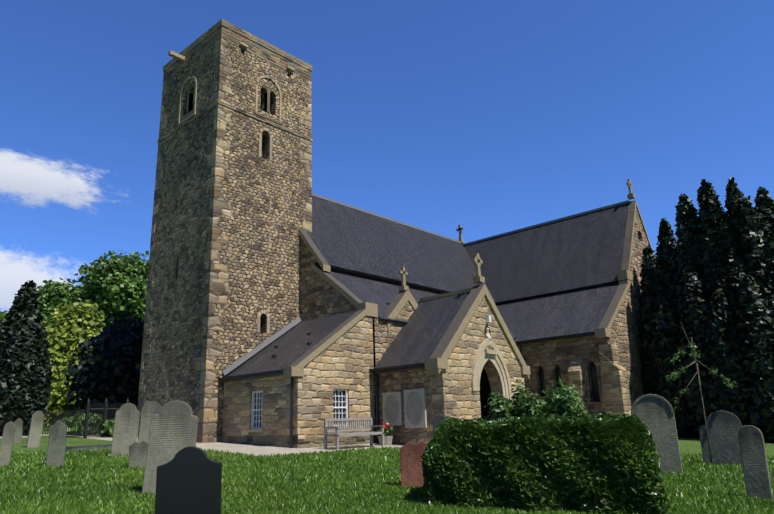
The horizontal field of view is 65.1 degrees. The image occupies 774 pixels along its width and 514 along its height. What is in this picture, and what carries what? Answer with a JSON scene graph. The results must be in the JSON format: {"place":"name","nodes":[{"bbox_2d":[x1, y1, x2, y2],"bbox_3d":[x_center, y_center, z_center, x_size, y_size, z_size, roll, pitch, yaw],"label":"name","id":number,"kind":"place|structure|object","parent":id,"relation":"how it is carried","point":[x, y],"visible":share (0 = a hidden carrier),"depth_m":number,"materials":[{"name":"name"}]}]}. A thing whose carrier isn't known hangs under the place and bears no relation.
{"place":"outdoors","nodes":[
{"label":"outdoors","id":0,"kind":"place"},
{"bbox_2d":[0,310,8,324],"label":"tree","id":1,"kind":"object","parent":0,"point":[2,315],"depth_m":57.57,"materials":[{"name":"green plant"}]},
{"bbox_2d":[0,251,75,310],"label":"cloud","id":2,"kind":"structure","parent":0,"point":[15,275],"depth_m":1365.82,"materials":[{"name":"white"}]},
{"bbox_2d":[0,151,98,206],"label":"cloud","id":3,"kind":"structure","parent":0,"point":[37,181],"depth_m":1294.41,"materials":[{"name":"white"}]},
{"bbox_2d":[0,434,402,456],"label":"gravel path","id":4,"kind":"structure","parent":0,"point":[256,450],"depth_m":19.07,"materials":[{"name":"beige gravel"}]},
{"bbox_2d":[324,418,383,448],"bbox_3d":[-1.010,5.573,19.243,0.615,0.900,2.100,-15,-20,40],"label":"bench","id":5,"kind":"object","parent":4,"relation":"on","point":[353,424],"visible":1,"depth_m":19.35,"materials":[{"name":"grey wood"}]},
{"bbox_2d":[378,436,392,444],"bbox_3d":[-0.048,6.205,20.486,0.520,0.300,0.520,-15,-20,40],"label":"flower pot","id":6,"kind":"object","parent":4,"relation":"on","point":[387,440],"visible":0.68,"depth_m":20.31,"materials":[{"name":"stone"}]},
{"bbox_2d":[377,424,394,435],"bbox_3d":[-0.054,5.900,20.563,0.614,0.456,0.647,-3,-15,4],"label":"flower foliage","id":7,"kind":"object","parent":6,"relation":"in","point":[388,431],"visible":0.58,"depth_m":20.46,"materials":[{"name":"green plant"}]},
{"bbox_2d":[380,422,390,428],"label":"flowers","id":8,"kind":"object","parent":7,"relation":"on","point":[386,425],"depth_m":20.56,"materials":[{"name":"red plant"}]},
{"bbox_2d":[139,26,310,430],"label":"tower","id":9,"kind":"structure","parent":0,"point":[259,252],"depth_m":24.95,"materials":[{"name":"beige stone"}]},
{"bbox_2d":[137,37,311,442],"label":"corner quoins","id":10,"kind":"object","parent":9,"relation":"attached to","point":[207,416],"visible":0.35,"depth_m":23.93,"materials":[{"name":"beige stone"}]},
{"bbox_2d":[168,42,294,333],"bbox_3d":[-6.840,-2.952,25.942,3.292,12.670,4.552,-15,-20,40],"label":"window surround","id":11,"kind":"object","parent":9,"relation":"attached to","point":[175,55],"visible":0.9,"depth_m":26.38,"materials":[{"name":"beige stone"}]},
{"bbox_2d":[157,19,312,142],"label":"tower trim","id":12,"kind":"structure","parent":9,"relation":"attached to","point":[191,52],"depth_m":26.86,"materials":[{"name":"beige stone"}]},
{"bbox_2d":[0,427,773,513],"bbox_3d":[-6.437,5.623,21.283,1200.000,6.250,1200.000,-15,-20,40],"label":"ground","id":13,"kind":"structure","parent":0,"point":[690,445],"depth_m":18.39,"materials":[{"name":"green plant"}]},
{"bbox_2d":[0,421,15,466],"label":"gravestone","id":14,"kind":"object","parent":13,"relation":"on","point":[7,441],"visible":0.75,"depth_m":13.31,"materials":[{"name":"stone"}]},
{"bbox_2d":[13,418,22,442],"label":"gravestone","id":15,"kind":"object","parent":13,"relation":"on","point":[18,422],"visible":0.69,"depth_m":20.78,"materials":[{"name":"grey stone"}]},
{"bbox_2d":[0,280,52,435],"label":"yew tree","id":16,"kind":"object","parent":13,"relation":"on","point":[29,313],"depth_m":25.11,"materials":[{"name":"green plant"}]},
{"bbox_2d":[26,411,43,447],"bbox_3d":[-11.035,5.566,18.990,0.333,1.460,0.090,16,-25,-38],"label":"gravestone","id":17,"kind":"object","parent":13,"relation":"on","point":[35,429],"visible":0.81,"depth_m":19.00,"materials":[{"name":"stone"}]},
{"bbox_2d":[46,421,67,466],"bbox_3d":[-7.340,4.328,13.448,0.347,1.328,0.100,4,-11,-19],"label":"gravestone","id":18,"kind":"object","parent":13,"relation":"on","point":[56,443],"visible":0.79,"depth_m":13.44,"materials":[{"name":"grey stone"}]},
{"bbox_2d":[36,278,86,326],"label":"birch tree","id":19,"kind":"object","parent":13,"relation":"on","point":[51,298],"visible":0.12,"depth_m":55.28,"materials":[{"name":"green plant"}]},
{"bbox_2d":[42,301,104,426],"bbox_3d":[-18.933,6.437,36.150,5.965,7.704,6.531,-15,-20,40],"label":"golden cypress tree","id":20,"kind":"object","parent":13,"relation":"on","point":[59,358],"depth_m":34.68,"materials":[{"name":"plant"}]},
{"bbox_2d":[58,412,101,434],"bbox_3d":[-13.202,7.327,26.210,2.232,1.190,2.018,-15,-20,40],"label":"path shrub","id":21,"kind":"object","parent":13,"relation":"on","point":[76,422],"visible":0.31,"depth_m":25.70,"materials":[{"name":"green plant"}]},
{"bbox_2d":[42,398,129,437],"bbox_3d":[-12.396,6.458,24.172,3.694,1.600,1.194,-1,-15,-4],"label":"iron fence","id":22,"kind":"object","parent":13,"relation":"on","point":[105,405],"depth_m":23.99,"materials":[{"name":"black metal"}]},
{"bbox_2d":[65,444,111,451],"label":"ledger slab","id":23,"kind":"structure","parent":13,"relation":"on","point":[97,447],"depth_m":17.95,"materials":[{"name":"stone"}]},
{"bbox_2d":[64,310,143,419],"bbox_3d":[-13.130,5.794,30.360,5.159,6.335,5.412,-15,-20,40],"label":"tree","id":24,"kind":"object","parent":13,"relation":"on","point":[104,345],"depth_m":28.97,"materials":[{"name":"green plant"}]},
{"bbox_2d":[96,418,114,436],"bbox_3d":[-10.937,6.947,24.397,1.182,0.927,1.377,-15,-20,40],"label":"path shrub","id":25,"kind":"object","parent":13,"relation":"on","point":[109,425],"visible":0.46,"depth_m":24.01,"materials":[{"name":"green plant"}]},
{"bbox_2d":[64,250,148,329],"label":"birch tree","id":26,"kind":"object","parent":13,"relation":"on","point":[113,286],"visible":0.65,"depth_m":49.95,"materials":[{"name":"green plant"}]},
{"bbox_2d":[111,403,139,455],"bbox_3d":[-6.975,4.775,16.152,0.606,1.714,0.100,7,-14,-24],"label":"gravestone","id":27,"kind":"object","parent":13,"relation":"on","point":[126,426],"visible":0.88,"depth_m":16.14,"materials":[{"name":"stone"}]},
{"bbox_2d":[129,441,147,468],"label":"gravestone","id":28,"kind":"object","parent":13,"relation":"on","point":[137,454],"visible":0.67,"depth_m":13.03,"materials":[{"name":"grey stone"}]},
{"bbox_2d":[138,401,161,442],"bbox_3d":[-6.713,4.981,17.122,0.561,1.772,0.100,9,-22,-26],"label":"gravestone","id":29,"kind":"object","parent":13,"relation":"on","point":[150,409],"visible":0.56,"depth_m":17.15,"materials":[{"name":"grey stone"}]},
{"bbox_2d":[142,400,198,494],"bbox_3d":[-3.446,3.203,9.654,0.720,1.791,0.120,4,-15,-8],"label":"gravestone","id":30,"kind":"object","parent":13,"relation":"on","point":[173,428],"visible":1,"depth_m":9.68,"materials":[{"name":"stone"}]},
{"bbox_2d":[155,446,221,513],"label":"gravestone","id":31,"kind":"object","parent":13,"relation":"on","point":[189,480],"visible":1,"depth_m":7.14,"materials":[{"name":"black stone"}]},
{"bbox_2d":[197,431,375,447],"bbox_3d":[-4.998,7.357,22.996,9.204,1.620,5.008,-15,-20,40],"label":"plinth course","id":32,"kind":"object","parent":13,"relation":"on","point":[273,440],"visible":0.21,"depth_m":20.17,"materials":[{"name":"stone"}]},
{"bbox_2d":[222,316,376,442],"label":"vestry walls","id":33,"kind":"structure","parent":13,"relation":"on","point":[345,360],"depth_m":20.72,"materials":[{"name":"beige stone"}]},
{"bbox_2d":[221,310,356,382],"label":"lean-to roof","id":34,"kind":"structure","parent":33,"relation":"on","point":[293,347],"depth_m":22.36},
{"bbox_2d":[222,316,301,375],"bbox_3d":[-4.782,3.402,23.750,0.174,2.612,3.638,-15,-20,40],"label":"roof flashing","id":35,"kind":"object","parent":34,"relation":"on","point":[255,350],"visible":1,"depth_m":23.59,"materials":[{"name":"grey metal"}]},
{"bbox_2d":[272,332,311,356],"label":"roof vents","id":36,"kind":"object","parent":34,"relation":"on","point":[309,333],"visible":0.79,"depth_m":21.82,"materials":[{"name":"black metal"}]},
{"bbox_2d":[247,389,347,431],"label":"sash windows","id":37,"kind":"structure","parent":33,"relation":"attached to","point":[340,403],"depth_m":20.72,"materials":[{"name":"white paint"}]},
{"bbox_2d":[300,237,395,441],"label":"nave walls","id":38,"kind":"structure","parent":13,"relation":"on","point":[320,296],"depth_m":24.67,"materials":[{"name":"beige stone"}]},
{"bbox_2d":[390,301,413,335],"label":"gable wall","id":39,"kind":"structure","parent":38,"relation":"attached to","point":[406,312],"depth_m":23.79,"materials":[{"name":"stone"}]},
{"bbox_2d":[306,196,514,339],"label":"roof","id":40,"kind":"structure","parent":38,"relation":"on","point":[345,238],"depth_m":30.27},
{"bbox_2d":[456,225,463,242],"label":"stone cross","id":41,"kind":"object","parent":38,"relation":"on","point":[459,229],"depth_m":40.21,"materials":[{"name":"stone"}]},
{"bbox_2d":[283,200,652,379],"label":"copings","id":42,"kind":"object","parent":38,"relation":"attached to","point":[436,362],"visible":0.77,"depth_m":23.40,"materials":[{"name":"stone"}]},
{"bbox_2d":[399,266,408,290],"bbox_3d":[0.673,0.884,24.643,0.272,1.000,0.459,-15,-20,40],"label":"stone cross","id":43,"kind":"object","parent":42,"relation":"on","point":[403,273],"visible":0.93,"depth_m":24.56,"materials":[{"name":"stone"}]},
{"bbox_2d":[472,253,484,283],"bbox_3d":[3.488,0.426,23.227,0.320,1.150,0.540,-15,-20,40],"label":"stone cross","id":44,"kind":"object","parent":42,"relation":"on","point":[478,262],"visible":1,"depth_m":23.13,"materials":[{"name":"stone"}]},
{"bbox_2d":[626,179,635,199],"bbox_3d":[13.206,-3.699,32.927,0.320,1.100,0.540,-15,-20,40],"label":"stone cross","id":45,"kind":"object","parent":42,"relation":"on","point":[630,195],"depth_m":32.81,"materials":[{"name":"stone"}]},
{"bbox_2d":[312,193,629,292],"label":"roof ridge","id":46,"kind":"structure","parent":38,"relation":"on","point":[399,222],"depth_m":34.27,"materials":[{"name":"grey"}]},
{"bbox_2d":[375,369,432,444],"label":"porch side walls","id":47,"kind":"structure","parent":13,"relation":"on","point":[401,381],"depth_m":20.77,"materials":[{"name":"brown stone"}]},
{"bbox_2d":[382,388,426,427],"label":"wall memorial slabs","id":48,"kind":"structure","parent":47,"relation":"attached to","point":[415,407],"depth_m":20.66,"materials":[{"name":"stone"}]},
{"bbox_2d":[371,292,484,373],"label":"porch roof","id":49,"kind":"structure","parent":47,"relation":"on","point":[420,334],"depth_m":22.45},
{"bbox_2d":[218,331,594,447],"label":"rainwater pipes","id":50,"kind":"object","parent":13,"relation":"on","point":[370,370],"visible":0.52,"depth_m":21.24,"materials":[{"name":"black metal"}]},
{"bbox_2d":[399,441,426,488],"bbox_3d":[0.504,3.754,10.437,0.532,1.114,0.200,-3,-15,2],"label":"gravestone","id":51,"kind":"object","parent":13,"relation":"on","point":[411,468],"visible":0.58,"depth_m":10.39,"materials":[{"name":"red stone"}]},
{"bbox_2d":[433,415,445,433],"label":"gravestone","id":52,"kind":"object","parent":13,"relation":"on","point":[438,420],"visible":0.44,"depth_m":13.47,"materials":[{"name":"stone"}]},
{"bbox_2d":[431,296,524,418],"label":"porch wall","id":53,"kind":"structure","parent":13,"relation":"on","point":[453,395],"depth_m":21.14,"materials":[{"name":"stone"}]},
{"bbox_2d":[485,315,490,322],"bbox_3d":[3.771,2.312,22.572,0.160,0.250,0.140,-15,-20,40],"label":"porch lamp","id":54,"kind":"object","parent":53,"relation":"attached to","point":[488,318],"visible":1,"depth_m":22.52,"materials":[{"name":"white glass"}]},
{"bbox_2d":[485,327,491,349],"bbox_3d":[3.738,3.026,22.431,0.246,0.841,0.257,-15,-20,40],"label":"statue","id":55,"kind":"object","parent":53,"relation":"on","point":[489,337],"visible":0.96,"depth_m":22.36,"materials":[{"name":"stone"}]},
{"bbox_2d":[471,338,512,401],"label":"porch dressings","id":56,"kind":"structure","parent":53,"relation":"attached to","point":[484,354],"depth_m":22.26,"materials":[{"name":"stone"}]},
{"bbox_2d":[479,371,492,416],"bbox_3d":[2.387,5.513,22.726,2.370,3.350,4.240,-15,-20,40],"label":"doorway","id":57,"kind":"object","parent":13,"relation":"on","point":[485,390],"visible":0.02,"depth_m":24.21,"materials":[{"name":"grey"}]},
{"bbox_2d":[517,208,648,413],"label":"transept walls","id":58,"kind":"structure","parent":13,"relation":"on","point":[548,357],"depth_m":27.88,"materials":[{"name":"beige stone"}]},
{"bbox_2d":[568,344,630,415],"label":"buttresses","id":59,"kind":"structure","parent":13,"relation":"on","point":[615,387],"depth_m":25.49,"materials":[{"name":"stone"}]},
{"bbox_2d":[639,245,657,394],"bbox_3d":[13.083,3.990,28.976,3.118,9.526,3.283,-15,-20,40],"label":"yew tree","id":60,"kind":"object","parent":13,"relation":"on","point":[648,267],"depth_m":29.54,"materials":[{"name":"green plant"}]},
{"bbox_2d":[631,394,682,473],"bbox_3d":[5.664,3.889,12.757,0.849,1.973,0.140,-9,-15,24],"label":"gravestone","id":61,"kind":"object","parent":13,"relation":"on","point":[654,413],"visible":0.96,"depth_m":12.71,"materials":[{"name":"stone"}]},
{"bbox_2d":[640,218,699,437],"bbox_3d":[13.319,3.176,27.664,3.586,10.633,3.618,-15,-20,40],"label":"yew tree","id":62,"kind":"object","parent":13,"relation":"on","point":[662,309],"depth_m":27.12,"materials":[{"name":"green plant"}]},
{"bbox_2d":[662,194,715,433],"bbox_3d":[13.853,2.735,26.605,3.797,11.526,3.923,-15,-20,40],"label":"yew tree","id":63,"kind":"object","parent":13,"relation":"on","point":[687,208],"depth_m":26.86,"materials":[{"name":"green plant"}]},
{"bbox_2d":[665,323,737,465],"bbox_3d":[7.523,3.336,14.561,1.541,3.603,1.159,-15,-20,40],"label":"sapling tree","id":64,"kind":"object","parent":13,"relation":"on","point":[682,368],"depth_m":14.67,"materials":[{"name":"green plant"}]},
{"bbox_2d":[699,410,743,464],"bbox_3d":[8.056,4.473,14.391,1.072,1.613,0.140,-9,-16,29],"label":"gravestone","id":65,"kind":"object","parent":13,"relation":"on","point":[724,427],"visible":0.62,"depth_m":14.41,"materials":[{"name":"stone"}]},
{"bbox_2d":[677,179,768,442],"bbox_3d":[14.462,2.221,25.669,4.213,11.881,4.152,-15,-20,40],"label":"yew tree","id":66,"kind":"object","parent":13,"relation":"on","point":[692,286],"depth_m":25.50,"materials":[{"name":"green plant"}]},
{"bbox_2d":[705,177,773,442],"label":"yew tree","id":67,"kind":"object","parent":13,"relation":"on","point":[758,401],"depth_m":23.61,"materials":[{"name":"green plant"}]},
{"bbox_2d":[738,425,772,499],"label":"gravestone","id":68,"kind":"object","parent":13,"relation":"on","point":[754,461],"visible":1,"depth_m":9.38,"materials":[{"name":"grey stone"}]},
{"bbox_2d":[753,186,773,429],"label":"yew tree","id":69,"kind":"object","parent":13,"relation":"on","point":[763,200],"depth_m":25.10,"materials":[{"name":"green plant"}]},
{"bbox_3d":[2.264,3.364,8.963,2.712,1.280,2.029,-15,-20,40],"label":"hedge","id":70,"kind":"object","parent":13,"relation":"on","visible":0},
{"bbox_2d":[420,410,670,513],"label":"hedge","id":71,"kind":"object","parent":70,"relation":"on","point":[598,463],"visible":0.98,"depth_m":8.27,"materials":[{"name":"green plant"}]},
{"bbox_2d":[485,377,587,419],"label":"hedge sprigs","id":72,"kind":"object","parent":71,"relation":"on","point":[566,401],"visible":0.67,"depth_m":9.56,"materials":[{"name":"green plant"}]},
{"bbox_2d":[0,0,773,312],"label":"sky","id":73,"kind":"structure","parent":0,"point":[488,118],"materials":[{"name":"blue"}]},
{"bbox_2d":[464,203,628,344],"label":"roof","id":74,"kind":"structure","parent":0,"point":[556,278],"depth_m":32.59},
{"bbox_2d":[539,362,599,401],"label":"windows","id":75,"kind":"structure","parent":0,"point":[594,382],"depth_m":26.82,"materials":[{"name":"black glass"}]}
]}

